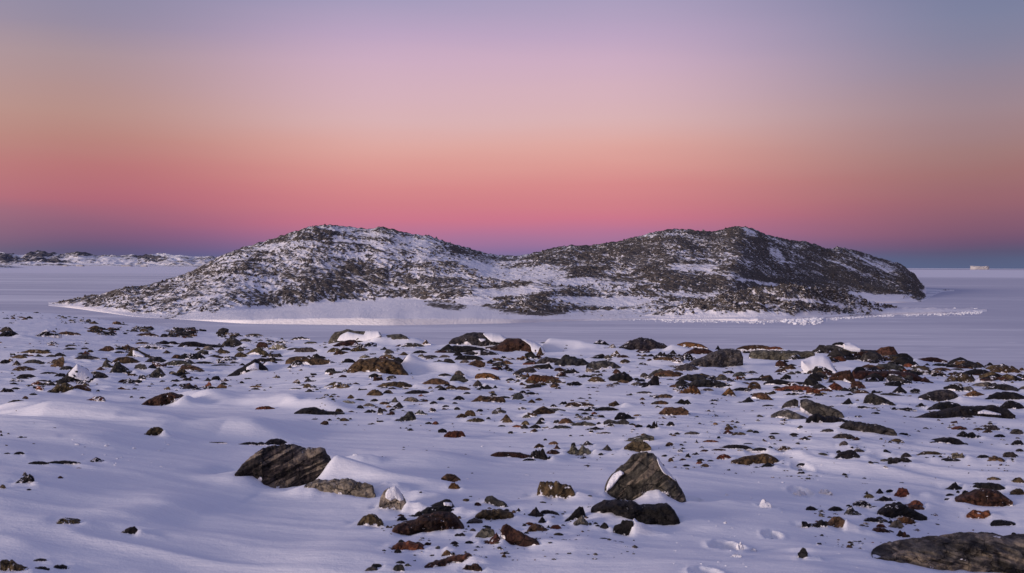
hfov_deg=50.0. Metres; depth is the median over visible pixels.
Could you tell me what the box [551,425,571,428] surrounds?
rock
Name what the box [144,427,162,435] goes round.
rock
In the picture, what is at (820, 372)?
pebbles
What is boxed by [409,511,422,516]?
stone
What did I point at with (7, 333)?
stone
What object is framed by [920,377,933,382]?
stone
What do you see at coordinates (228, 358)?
stone
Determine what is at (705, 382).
rock
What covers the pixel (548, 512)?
stone
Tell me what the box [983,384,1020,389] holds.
rock
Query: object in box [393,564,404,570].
stone
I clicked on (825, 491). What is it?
snow lump
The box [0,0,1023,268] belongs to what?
sky
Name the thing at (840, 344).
rock
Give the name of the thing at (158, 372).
rock
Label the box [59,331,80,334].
rock
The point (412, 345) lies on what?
rock
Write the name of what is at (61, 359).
rock
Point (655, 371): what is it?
rock
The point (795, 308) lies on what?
island boulders
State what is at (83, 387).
rock
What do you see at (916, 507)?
stone
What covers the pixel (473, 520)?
stone
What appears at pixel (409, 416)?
rock
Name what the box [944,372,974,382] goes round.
rock
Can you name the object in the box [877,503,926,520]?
boulder
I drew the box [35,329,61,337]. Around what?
rock
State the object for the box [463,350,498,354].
rock
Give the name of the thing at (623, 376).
boulder
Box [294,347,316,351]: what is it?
rock
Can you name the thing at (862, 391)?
stone
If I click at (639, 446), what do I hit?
boulder
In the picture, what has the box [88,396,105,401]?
stone
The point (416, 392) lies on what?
rock
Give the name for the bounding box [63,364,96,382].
boulder
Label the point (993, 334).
frozen sea
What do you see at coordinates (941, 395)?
boulder
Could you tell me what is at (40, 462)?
stone
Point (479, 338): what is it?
boulder
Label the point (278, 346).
stone
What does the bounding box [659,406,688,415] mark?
boulder
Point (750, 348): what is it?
rock
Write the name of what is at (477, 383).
stone
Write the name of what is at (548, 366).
stone
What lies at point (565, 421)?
stone
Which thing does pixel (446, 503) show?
rock
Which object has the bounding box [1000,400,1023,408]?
rock
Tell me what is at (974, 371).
rock
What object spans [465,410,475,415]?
rock
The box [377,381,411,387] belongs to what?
rock
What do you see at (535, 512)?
stone
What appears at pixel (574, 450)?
rock
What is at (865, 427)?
boulder
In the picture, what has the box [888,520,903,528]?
stone
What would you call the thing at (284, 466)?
boulder
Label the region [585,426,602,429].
stone
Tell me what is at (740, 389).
stone
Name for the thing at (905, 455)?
stone
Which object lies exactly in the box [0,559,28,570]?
rock
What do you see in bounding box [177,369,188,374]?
stone
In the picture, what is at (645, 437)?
rock
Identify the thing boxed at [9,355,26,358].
stone
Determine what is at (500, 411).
stone
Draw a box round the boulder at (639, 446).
[624,441,650,451]
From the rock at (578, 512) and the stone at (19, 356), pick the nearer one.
the rock at (578, 512)
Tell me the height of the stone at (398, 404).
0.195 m
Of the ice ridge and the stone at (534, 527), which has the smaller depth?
the stone at (534, 527)
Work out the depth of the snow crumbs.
12.58 m
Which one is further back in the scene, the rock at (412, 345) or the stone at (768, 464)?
the rock at (412, 345)
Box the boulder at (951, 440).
[930,437,964,444]
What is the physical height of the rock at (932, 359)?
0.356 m
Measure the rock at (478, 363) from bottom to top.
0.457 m
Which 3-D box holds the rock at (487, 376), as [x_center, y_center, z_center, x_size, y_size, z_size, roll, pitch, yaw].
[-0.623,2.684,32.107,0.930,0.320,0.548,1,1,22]
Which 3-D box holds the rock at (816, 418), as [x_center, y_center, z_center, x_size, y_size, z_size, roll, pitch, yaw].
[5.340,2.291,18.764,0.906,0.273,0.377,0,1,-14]
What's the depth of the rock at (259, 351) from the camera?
55.20 m
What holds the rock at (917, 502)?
on the snow ground
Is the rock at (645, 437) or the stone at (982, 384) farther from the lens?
the stone at (982, 384)
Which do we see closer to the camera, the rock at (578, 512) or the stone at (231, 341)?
the rock at (578, 512)
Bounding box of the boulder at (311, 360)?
[285,356,330,364]
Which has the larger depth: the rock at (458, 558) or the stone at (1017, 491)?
the stone at (1017, 491)
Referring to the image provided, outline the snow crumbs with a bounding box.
[71,439,867,572]
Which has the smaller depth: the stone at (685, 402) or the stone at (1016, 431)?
the stone at (1016, 431)
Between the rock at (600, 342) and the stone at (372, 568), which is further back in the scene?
the rock at (600, 342)
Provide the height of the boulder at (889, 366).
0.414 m
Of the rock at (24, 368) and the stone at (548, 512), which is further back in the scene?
the rock at (24, 368)
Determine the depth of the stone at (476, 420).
19.14 m
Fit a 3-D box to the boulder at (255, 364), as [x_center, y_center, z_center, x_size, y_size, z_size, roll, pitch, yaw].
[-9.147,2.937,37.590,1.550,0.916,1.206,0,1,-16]
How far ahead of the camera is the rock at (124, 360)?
41.74 m
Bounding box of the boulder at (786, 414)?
[771,409,806,418]
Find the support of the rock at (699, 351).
on the snow ground
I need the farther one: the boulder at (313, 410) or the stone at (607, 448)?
the boulder at (313, 410)
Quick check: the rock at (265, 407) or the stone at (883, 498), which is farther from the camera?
the rock at (265, 407)
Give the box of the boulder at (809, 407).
[800,399,843,417]
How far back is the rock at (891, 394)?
26.44 m
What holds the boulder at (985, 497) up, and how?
on the snow ground
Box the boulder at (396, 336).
[386,334,408,339]
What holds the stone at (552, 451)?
on the snow ground
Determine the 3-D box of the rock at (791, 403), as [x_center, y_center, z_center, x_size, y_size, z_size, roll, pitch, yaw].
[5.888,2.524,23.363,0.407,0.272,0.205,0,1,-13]
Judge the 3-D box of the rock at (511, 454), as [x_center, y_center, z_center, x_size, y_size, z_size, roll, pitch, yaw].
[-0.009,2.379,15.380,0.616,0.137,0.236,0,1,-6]
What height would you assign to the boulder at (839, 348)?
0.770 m
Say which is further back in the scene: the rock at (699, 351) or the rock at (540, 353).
the rock at (699, 351)
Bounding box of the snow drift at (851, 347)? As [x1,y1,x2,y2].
[843,343,860,351]
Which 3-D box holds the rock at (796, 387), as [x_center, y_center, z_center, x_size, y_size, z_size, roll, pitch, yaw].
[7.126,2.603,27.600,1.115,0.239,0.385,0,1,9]
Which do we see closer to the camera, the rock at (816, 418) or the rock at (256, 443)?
the rock at (256, 443)
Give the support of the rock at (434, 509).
on the snow ground
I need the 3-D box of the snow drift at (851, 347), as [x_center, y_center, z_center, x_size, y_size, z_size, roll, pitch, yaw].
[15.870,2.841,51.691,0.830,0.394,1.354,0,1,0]
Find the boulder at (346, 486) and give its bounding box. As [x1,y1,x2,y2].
[304,478,375,497]
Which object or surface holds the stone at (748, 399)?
on the snow ground
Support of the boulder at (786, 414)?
on the snow ground
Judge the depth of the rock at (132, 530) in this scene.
8.95 m
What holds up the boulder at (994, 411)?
on the snow ground
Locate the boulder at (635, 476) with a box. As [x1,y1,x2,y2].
[604,451,686,502]
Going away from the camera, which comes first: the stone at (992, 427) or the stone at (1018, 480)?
the stone at (1018, 480)
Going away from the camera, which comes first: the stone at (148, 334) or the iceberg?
the stone at (148, 334)
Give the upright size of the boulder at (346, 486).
0.310 m
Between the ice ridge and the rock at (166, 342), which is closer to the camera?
the rock at (166, 342)
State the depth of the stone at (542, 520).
10.28 m
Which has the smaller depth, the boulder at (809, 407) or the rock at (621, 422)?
the rock at (621, 422)
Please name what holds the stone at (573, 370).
on the snow ground
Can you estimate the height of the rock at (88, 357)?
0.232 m
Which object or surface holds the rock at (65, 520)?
on the snow ground
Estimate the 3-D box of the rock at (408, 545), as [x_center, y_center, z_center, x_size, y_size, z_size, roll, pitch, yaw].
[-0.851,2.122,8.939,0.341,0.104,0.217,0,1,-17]
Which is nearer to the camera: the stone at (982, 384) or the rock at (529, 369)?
the stone at (982, 384)
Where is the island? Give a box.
[48,224,953,324]
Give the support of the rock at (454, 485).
on the snow ground
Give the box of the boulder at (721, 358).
[689,348,742,367]
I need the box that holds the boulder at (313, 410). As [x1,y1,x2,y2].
[294,407,344,414]
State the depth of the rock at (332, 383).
28.37 m
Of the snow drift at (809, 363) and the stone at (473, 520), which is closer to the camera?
the stone at (473, 520)
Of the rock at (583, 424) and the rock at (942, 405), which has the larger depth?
the rock at (942, 405)
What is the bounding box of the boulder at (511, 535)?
[501,524,538,546]
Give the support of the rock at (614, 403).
on the snow ground
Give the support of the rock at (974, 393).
on the snow ground
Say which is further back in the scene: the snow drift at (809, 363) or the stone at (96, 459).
the snow drift at (809, 363)
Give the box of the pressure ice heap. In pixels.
[782,317,823,324]
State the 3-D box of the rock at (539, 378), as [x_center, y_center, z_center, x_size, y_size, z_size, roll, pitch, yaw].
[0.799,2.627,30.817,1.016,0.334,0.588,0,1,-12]
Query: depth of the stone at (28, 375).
32.03 m
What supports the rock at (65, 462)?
on the snow ground
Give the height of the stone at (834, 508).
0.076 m
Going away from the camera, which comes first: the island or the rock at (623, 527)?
the rock at (623, 527)
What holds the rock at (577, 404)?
on the snow ground
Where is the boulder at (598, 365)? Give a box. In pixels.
[586,360,620,369]
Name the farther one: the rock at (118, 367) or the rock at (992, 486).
the rock at (118, 367)
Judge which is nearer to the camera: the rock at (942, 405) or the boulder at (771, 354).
the rock at (942, 405)
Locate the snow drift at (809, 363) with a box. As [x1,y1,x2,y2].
[801,355,835,372]
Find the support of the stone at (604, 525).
on the snow ground
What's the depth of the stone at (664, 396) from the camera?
25.07 m
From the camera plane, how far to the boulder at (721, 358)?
40.51 m
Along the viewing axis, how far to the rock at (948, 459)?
15.79 m
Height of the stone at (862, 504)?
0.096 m
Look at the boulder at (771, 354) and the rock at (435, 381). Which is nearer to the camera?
the rock at (435, 381)
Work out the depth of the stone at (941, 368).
41.09 m
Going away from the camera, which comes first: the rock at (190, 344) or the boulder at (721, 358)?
the boulder at (721, 358)
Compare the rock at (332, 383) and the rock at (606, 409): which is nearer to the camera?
the rock at (606, 409)
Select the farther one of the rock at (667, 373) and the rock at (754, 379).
the rock at (667, 373)
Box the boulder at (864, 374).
[852,371,922,381]
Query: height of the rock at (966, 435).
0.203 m
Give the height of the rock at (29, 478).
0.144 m
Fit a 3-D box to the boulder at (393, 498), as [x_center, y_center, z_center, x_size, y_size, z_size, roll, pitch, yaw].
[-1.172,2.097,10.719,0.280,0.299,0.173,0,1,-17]
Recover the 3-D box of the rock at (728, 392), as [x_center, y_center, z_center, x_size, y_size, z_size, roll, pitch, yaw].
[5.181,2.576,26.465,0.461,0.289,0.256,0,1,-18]
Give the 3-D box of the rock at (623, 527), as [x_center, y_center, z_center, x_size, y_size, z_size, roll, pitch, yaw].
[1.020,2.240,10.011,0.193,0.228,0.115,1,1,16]
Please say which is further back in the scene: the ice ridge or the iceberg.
the iceberg
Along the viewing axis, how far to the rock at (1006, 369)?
41.88 m
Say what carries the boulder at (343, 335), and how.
on the snow ground
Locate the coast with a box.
[0,250,214,266]
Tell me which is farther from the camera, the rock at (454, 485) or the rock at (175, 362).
the rock at (175, 362)
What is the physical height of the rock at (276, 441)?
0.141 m
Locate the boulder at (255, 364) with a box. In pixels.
[226,359,267,376]
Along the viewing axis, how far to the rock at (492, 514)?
10.33 m
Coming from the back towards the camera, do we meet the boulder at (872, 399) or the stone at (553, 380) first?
the stone at (553, 380)
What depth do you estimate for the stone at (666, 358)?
42.40 m
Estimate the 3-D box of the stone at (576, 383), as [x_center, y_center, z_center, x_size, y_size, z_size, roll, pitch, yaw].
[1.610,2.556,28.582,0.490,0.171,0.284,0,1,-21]
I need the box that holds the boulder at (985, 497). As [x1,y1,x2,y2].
[955,488,1012,506]
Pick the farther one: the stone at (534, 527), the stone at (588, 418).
the stone at (588, 418)
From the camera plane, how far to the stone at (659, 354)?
49.01 m
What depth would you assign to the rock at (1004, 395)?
27.42 m
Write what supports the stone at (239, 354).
on the snow ground
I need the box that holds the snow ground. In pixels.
[0,311,1023,572]
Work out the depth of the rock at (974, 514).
12.97 m
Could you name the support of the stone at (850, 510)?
on the snow ground
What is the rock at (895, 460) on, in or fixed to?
on the snow ground
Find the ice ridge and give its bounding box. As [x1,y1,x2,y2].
[643,283,986,320]
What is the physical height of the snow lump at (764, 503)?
0.130 m
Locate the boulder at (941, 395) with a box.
[918,389,957,400]
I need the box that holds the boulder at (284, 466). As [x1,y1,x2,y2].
[235,444,330,487]
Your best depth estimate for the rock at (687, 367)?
35.88 m
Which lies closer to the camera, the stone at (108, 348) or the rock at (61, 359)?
the rock at (61, 359)
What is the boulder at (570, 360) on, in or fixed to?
on the snow ground
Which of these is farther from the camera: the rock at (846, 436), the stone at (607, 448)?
the rock at (846, 436)
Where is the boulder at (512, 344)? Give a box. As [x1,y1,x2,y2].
[485,338,544,351]
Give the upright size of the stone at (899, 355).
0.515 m
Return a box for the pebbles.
[0,312,1023,565]
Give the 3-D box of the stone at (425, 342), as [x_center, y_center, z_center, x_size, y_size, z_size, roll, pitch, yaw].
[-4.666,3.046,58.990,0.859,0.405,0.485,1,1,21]
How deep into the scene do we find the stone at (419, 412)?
20.60 m
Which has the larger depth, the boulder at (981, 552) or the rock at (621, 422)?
the rock at (621, 422)
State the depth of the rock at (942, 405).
23.95 m
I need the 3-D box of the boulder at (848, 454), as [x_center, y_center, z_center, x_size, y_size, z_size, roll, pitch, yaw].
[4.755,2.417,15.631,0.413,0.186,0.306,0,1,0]
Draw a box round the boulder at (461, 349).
[439,344,491,352]
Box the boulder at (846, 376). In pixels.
[828,370,854,382]
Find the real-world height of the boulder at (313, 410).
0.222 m
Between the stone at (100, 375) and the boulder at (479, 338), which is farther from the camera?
the boulder at (479, 338)
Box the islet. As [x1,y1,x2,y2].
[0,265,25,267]
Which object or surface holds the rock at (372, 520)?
on the snow ground
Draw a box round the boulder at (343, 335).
[328,329,380,343]
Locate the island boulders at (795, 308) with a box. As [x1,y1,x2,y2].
[52,224,945,317]
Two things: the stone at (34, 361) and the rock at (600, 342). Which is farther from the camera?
the rock at (600, 342)
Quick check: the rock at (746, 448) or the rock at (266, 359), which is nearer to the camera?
the rock at (746, 448)
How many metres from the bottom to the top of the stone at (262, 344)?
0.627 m
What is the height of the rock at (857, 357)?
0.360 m
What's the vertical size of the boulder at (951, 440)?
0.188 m
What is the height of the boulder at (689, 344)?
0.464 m
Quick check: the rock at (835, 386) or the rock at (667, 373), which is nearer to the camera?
the rock at (835, 386)
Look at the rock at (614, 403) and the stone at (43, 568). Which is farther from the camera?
the rock at (614, 403)
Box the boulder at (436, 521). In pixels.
[392,511,464,535]
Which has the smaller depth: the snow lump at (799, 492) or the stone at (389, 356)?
the snow lump at (799, 492)
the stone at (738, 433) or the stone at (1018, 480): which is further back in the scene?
the stone at (738, 433)
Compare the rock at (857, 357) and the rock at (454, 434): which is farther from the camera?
the rock at (857, 357)
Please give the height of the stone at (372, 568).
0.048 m
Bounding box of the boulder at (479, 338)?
[449,332,505,345]
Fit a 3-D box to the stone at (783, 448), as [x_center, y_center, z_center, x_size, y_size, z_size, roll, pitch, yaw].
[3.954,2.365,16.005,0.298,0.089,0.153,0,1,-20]
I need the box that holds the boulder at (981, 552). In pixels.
[871,532,1023,572]
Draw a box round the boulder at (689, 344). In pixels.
[677,342,707,348]
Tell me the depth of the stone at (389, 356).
44.27 m
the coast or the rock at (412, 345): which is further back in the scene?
the coast
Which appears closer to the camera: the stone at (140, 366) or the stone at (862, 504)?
the stone at (862, 504)
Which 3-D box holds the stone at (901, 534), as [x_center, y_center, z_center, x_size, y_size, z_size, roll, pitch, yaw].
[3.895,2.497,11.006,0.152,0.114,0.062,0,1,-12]
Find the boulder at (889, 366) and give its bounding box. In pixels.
[876,363,904,369]
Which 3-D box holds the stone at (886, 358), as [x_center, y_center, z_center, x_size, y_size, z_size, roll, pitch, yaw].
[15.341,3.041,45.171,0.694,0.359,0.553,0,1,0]
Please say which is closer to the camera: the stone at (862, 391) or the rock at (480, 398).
the rock at (480, 398)
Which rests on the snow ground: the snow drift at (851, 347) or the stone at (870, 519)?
the stone at (870, 519)
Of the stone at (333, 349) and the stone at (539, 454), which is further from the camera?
the stone at (333, 349)
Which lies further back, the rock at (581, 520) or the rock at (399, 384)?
the rock at (399, 384)
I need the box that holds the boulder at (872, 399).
[863,393,895,405]
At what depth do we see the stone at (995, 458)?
15.81 m
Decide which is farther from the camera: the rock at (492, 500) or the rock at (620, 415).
the rock at (620, 415)
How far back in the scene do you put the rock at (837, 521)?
10.84 m
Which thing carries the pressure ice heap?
on the frozen sea
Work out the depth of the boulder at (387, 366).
33.44 m
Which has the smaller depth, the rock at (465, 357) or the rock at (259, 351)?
the rock at (465, 357)
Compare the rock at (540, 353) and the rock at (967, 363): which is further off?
the rock at (540, 353)
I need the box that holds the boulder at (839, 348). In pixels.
[826,345,875,353]
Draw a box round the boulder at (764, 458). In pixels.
[731,453,779,464]
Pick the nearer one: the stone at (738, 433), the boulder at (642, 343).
the stone at (738, 433)
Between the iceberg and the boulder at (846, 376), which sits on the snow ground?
the boulder at (846, 376)
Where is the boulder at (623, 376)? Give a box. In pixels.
[603,372,644,381]
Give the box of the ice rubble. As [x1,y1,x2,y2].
[597,310,982,323]
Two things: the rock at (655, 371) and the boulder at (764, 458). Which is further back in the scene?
the rock at (655, 371)
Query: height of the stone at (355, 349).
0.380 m
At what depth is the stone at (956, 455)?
15.91 m
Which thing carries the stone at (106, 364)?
on the snow ground
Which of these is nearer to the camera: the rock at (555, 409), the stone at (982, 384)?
the rock at (555, 409)
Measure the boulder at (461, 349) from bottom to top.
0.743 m
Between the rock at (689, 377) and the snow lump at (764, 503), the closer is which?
the snow lump at (764, 503)
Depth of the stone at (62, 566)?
7.88 m
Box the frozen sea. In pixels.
[0,266,1023,369]
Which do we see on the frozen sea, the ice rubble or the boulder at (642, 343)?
the ice rubble
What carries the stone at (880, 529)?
on the snow ground
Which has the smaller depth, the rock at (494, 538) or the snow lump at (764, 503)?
the rock at (494, 538)
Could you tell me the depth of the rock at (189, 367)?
39.14 m
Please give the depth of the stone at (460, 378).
30.37 m
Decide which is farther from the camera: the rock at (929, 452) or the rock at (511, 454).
the rock at (929, 452)
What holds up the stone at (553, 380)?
on the snow ground
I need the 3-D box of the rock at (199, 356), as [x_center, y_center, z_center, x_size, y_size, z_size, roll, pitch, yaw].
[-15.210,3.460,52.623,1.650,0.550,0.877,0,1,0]
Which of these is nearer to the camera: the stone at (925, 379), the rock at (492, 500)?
the rock at (492, 500)
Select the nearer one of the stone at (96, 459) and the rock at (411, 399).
the stone at (96, 459)
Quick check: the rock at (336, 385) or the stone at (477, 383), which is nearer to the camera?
the rock at (336, 385)
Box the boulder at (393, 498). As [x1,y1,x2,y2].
[379,486,405,509]
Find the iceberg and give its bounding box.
[970,266,988,269]
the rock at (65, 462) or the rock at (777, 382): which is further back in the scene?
the rock at (777, 382)
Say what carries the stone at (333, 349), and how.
on the snow ground
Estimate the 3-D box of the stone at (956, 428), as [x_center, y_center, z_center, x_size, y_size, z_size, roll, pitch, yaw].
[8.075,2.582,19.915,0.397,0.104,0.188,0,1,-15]
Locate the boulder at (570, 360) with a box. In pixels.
[554,356,588,365]
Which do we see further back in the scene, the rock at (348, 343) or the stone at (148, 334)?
the stone at (148, 334)
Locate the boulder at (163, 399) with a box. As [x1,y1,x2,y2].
[141,392,182,405]
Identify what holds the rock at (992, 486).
on the snow ground
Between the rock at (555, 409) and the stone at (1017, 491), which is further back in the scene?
the rock at (555, 409)
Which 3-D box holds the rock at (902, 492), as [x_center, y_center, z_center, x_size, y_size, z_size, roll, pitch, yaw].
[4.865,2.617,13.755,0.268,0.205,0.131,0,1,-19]
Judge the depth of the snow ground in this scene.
13.92 m
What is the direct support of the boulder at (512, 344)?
on the snow ground
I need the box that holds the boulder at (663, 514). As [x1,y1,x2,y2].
[591,499,679,525]
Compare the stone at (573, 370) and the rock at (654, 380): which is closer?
the rock at (654, 380)
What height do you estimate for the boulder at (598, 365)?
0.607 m
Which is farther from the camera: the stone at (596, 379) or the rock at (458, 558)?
the stone at (596, 379)
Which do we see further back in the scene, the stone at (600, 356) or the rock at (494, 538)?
the stone at (600, 356)
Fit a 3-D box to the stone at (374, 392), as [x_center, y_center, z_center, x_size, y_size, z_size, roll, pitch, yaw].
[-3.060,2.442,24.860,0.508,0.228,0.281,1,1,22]
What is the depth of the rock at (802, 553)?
8.93 m
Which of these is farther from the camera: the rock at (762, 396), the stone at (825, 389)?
the stone at (825, 389)
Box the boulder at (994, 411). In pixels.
[914,405,1015,418]
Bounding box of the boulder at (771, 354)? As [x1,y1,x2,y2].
[749,350,814,359]
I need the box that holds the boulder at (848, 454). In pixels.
[835,450,859,458]
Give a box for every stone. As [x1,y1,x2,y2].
[0,327,12,331]
[0,331,18,336]
[0,388,13,391]
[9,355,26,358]
[17,374,35,377]
[22,359,44,363]
[28,461,48,464]
[35,566,49,570]
[53,564,68,568]
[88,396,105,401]
[90,457,105,461]
[95,372,108,377]
[98,346,114,351]
[102,360,112,367]
[134,363,146,369]
[137,333,158,336]
[145,357,166,362]
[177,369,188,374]
[221,356,237,360]
[222,337,241,346]
[234,352,246,356]
[256,342,267,347]
[267,343,287,349]
[327,347,341,352]
[350,347,367,351]
[365,566,377,570]
[367,389,382,395]
[372,564,381,567]
[379,354,395,358]
[393,402,402,407]
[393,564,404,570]
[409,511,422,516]
[414,410,427,414]
[420,340,430,344]
[441,550,450,555]
[450,374,467,382]
[466,418,483,421]
[466,518,482,523]
[469,380,481,386]
[475,528,494,537]
[480,385,491,388]
[492,409,505,412]
[512,393,523,399]
[527,523,548,531]
[528,507,543,516]
[529,448,549,459]
[538,517,545,522]
[541,510,559,515]
[544,363,553,368]
[545,378,561,382]
[546,449,559,453]
[558,418,572,423]
[565,368,579,373]
[571,381,581,385]
[579,416,597,419]
[580,440,592,445]
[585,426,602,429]
[588,376,605,381]
[590,354,604,358]
[600,522,608,528]
[602,445,611,450]
[654,352,666,356]
[654,357,673,360]
[658,394,671,397]
[675,399,690,404]
[679,386,700,393]
[716,454,730,459]
[732,372,745,376]
[732,432,745,434]
[733,387,746,390]
[739,397,753,402]
[756,462,773,467]
[777,446,789,451]
[816,388,832,391]
[828,506,842,510]
[834,356,845,360]
[841,398,852,403]
[844,505,861,514]
[852,390,869,393]
[852,500,871,507]
[864,517,878,521]
[872,527,889,532]
[875,496,895,500]
[882,356,892,360]
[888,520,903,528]
[895,353,912,358]
[896,530,906,536]
[897,516,915,523]
[901,453,911,456]
[908,504,924,509]
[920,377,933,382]
[932,367,950,370]
[946,482,961,489]
[947,452,964,458]
[951,426,966,429]
[971,383,989,386]
[983,425,999,429]
[987,455,1004,461]
[1003,452,1015,457]
[1009,488,1023,494]
[1010,429,1023,434]
[1011,440,1023,444]
[1011,477,1023,482]
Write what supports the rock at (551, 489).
on the snow ground
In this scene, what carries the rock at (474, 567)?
on the snow ground
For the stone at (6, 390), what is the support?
on the snow ground
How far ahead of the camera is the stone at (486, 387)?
26.41 m
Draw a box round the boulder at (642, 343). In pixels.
[619,337,667,350]
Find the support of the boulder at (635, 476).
on the snow ground
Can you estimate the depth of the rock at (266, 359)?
49.99 m
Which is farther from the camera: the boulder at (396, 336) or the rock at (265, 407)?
the boulder at (396, 336)
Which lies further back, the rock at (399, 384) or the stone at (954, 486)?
the rock at (399, 384)
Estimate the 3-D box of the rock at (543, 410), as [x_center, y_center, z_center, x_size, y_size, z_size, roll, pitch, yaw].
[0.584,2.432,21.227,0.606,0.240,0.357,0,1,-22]
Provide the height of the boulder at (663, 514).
0.292 m
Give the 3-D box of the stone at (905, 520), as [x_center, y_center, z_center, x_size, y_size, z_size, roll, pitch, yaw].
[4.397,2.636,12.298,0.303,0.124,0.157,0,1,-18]
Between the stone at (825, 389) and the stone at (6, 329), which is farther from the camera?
the stone at (6, 329)
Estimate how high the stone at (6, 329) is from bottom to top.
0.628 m
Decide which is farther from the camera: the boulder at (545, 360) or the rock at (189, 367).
the boulder at (545, 360)
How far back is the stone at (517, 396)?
24.69 m
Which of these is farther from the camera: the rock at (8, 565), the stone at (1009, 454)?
the stone at (1009, 454)
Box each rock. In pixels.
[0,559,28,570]
[12,366,36,370]
[16,474,34,482]
[19,349,50,353]
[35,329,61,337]
[47,356,63,363]
[47,383,73,392]
[47,460,80,464]
[56,517,80,523]
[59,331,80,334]
[73,384,90,391]
[74,356,99,359]
[109,361,131,373]
[112,356,139,363]
[121,526,137,534]
[126,348,153,357]
[136,344,168,348]
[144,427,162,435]
[146,367,165,377]
[151,340,179,343]
[165,360,191,365]
[177,353,204,359]
[178,341,223,347]
[180,365,201,369]
[240,442,269,445]
[246,347,268,355]
[255,406,274,409]
[258,357,283,361]
[266,438,286,444]
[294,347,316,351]
[324,382,341,386]
[326,383,349,388]
[332,340,357,346]
[357,513,383,527]
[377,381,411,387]
[391,540,424,549]
[395,411,415,420]
[399,343,424,346]
[403,397,420,401]
[404,390,428,393]
[415,499,454,513]
[421,505,453,513]
[422,378,449,384]
[424,553,471,567]
[441,474,460,481]
[444,430,465,437]
[448,482,459,488]
[455,355,483,359]
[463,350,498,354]
[463,563,481,571]
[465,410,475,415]
[468,360,484,367]
[471,395,505,402]
[475,373,499,379]
[475,509,513,519]
[483,532,499,543]
[485,496,507,506]
[490,452,529,458]
[511,366,536,372]
[525,374,558,382]
[532,406,554,414]
[536,347,544,355]
[537,481,574,498]
[549,408,565,410]
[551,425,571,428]
[565,402,593,406]
[565,506,585,521]
[567,445,590,454]
[570,422,595,425]
[573,516,591,525]
[593,340,608,344]
[594,407,617,410]
[603,419,628,424]
[608,401,619,406]
[613,520,633,535]
[614,412,634,419]
[626,434,653,441]
[642,376,659,386]
[649,369,665,374]
[654,370,680,376]
[672,363,698,370]
[676,374,712,380]
[686,348,712,353]
[686,378,725,387]
[719,445,751,450]
[722,387,735,396]
[737,345,768,351]
[744,378,772,380]
[752,392,772,399]
[763,379,802,384]
[773,385,814,390]
[782,399,797,407]
[798,548,807,557]
[802,520,827,527]
[805,413,847,422]
[828,382,842,390]
[828,516,844,527]
[832,342,843,346]
[832,433,854,438]
[844,355,860,359]
[880,393,902,395]
[888,457,911,463]
[894,487,910,496]
[905,500,923,505]
[916,451,941,454]
[919,357,947,363]
[927,401,960,409]
[941,458,960,460]
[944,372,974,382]
[956,431,980,437]
[960,360,981,367]
[961,390,983,396]
[963,369,988,374]
[966,510,990,518]
[972,482,1005,489]
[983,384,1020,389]
[985,391,1023,399]
[990,365,1021,372]
[990,519,1015,525]
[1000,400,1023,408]
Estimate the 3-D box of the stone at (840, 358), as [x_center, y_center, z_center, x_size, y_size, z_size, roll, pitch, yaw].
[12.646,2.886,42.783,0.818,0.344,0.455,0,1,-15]
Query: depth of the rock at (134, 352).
51.76 m
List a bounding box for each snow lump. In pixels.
[736,542,743,549]
[759,498,771,507]
[793,490,806,495]
[818,489,832,494]
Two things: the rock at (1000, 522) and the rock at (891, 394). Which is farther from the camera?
the rock at (891, 394)
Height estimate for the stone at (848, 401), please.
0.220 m
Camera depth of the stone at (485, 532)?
9.49 m
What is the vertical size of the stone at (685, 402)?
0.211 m
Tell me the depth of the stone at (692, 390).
26.06 m
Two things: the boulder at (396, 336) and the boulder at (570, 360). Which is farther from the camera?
the boulder at (396, 336)
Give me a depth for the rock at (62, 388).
25.56 m
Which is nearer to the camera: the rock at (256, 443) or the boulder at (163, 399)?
the rock at (256, 443)
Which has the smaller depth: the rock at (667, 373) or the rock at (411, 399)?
the rock at (411, 399)
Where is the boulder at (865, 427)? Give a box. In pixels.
[840,421,896,435]
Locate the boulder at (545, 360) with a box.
[535,357,559,363]
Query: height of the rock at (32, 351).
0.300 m
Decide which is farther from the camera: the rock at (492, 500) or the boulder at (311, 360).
the boulder at (311, 360)
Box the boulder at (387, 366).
[347,358,407,374]
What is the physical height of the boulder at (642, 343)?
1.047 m
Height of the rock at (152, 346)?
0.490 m
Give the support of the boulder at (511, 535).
on the snow ground
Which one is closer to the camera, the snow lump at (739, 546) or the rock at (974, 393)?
the snow lump at (739, 546)
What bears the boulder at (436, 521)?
on the snow ground
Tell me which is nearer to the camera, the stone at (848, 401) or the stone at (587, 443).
the stone at (587, 443)
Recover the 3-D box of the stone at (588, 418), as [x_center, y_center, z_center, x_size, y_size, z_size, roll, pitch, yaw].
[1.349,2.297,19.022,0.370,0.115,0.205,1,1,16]
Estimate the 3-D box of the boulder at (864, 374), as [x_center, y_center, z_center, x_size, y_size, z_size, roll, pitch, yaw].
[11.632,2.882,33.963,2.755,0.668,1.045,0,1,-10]
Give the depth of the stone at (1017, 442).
17.91 m
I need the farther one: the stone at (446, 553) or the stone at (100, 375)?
the stone at (100, 375)
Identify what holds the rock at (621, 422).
on the snow ground
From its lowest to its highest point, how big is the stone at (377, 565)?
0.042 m
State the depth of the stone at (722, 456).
15.46 m
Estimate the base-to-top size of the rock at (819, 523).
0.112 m
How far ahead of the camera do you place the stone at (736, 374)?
33.50 m
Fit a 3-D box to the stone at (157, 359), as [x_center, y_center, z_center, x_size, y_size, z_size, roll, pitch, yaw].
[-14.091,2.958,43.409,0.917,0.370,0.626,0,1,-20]

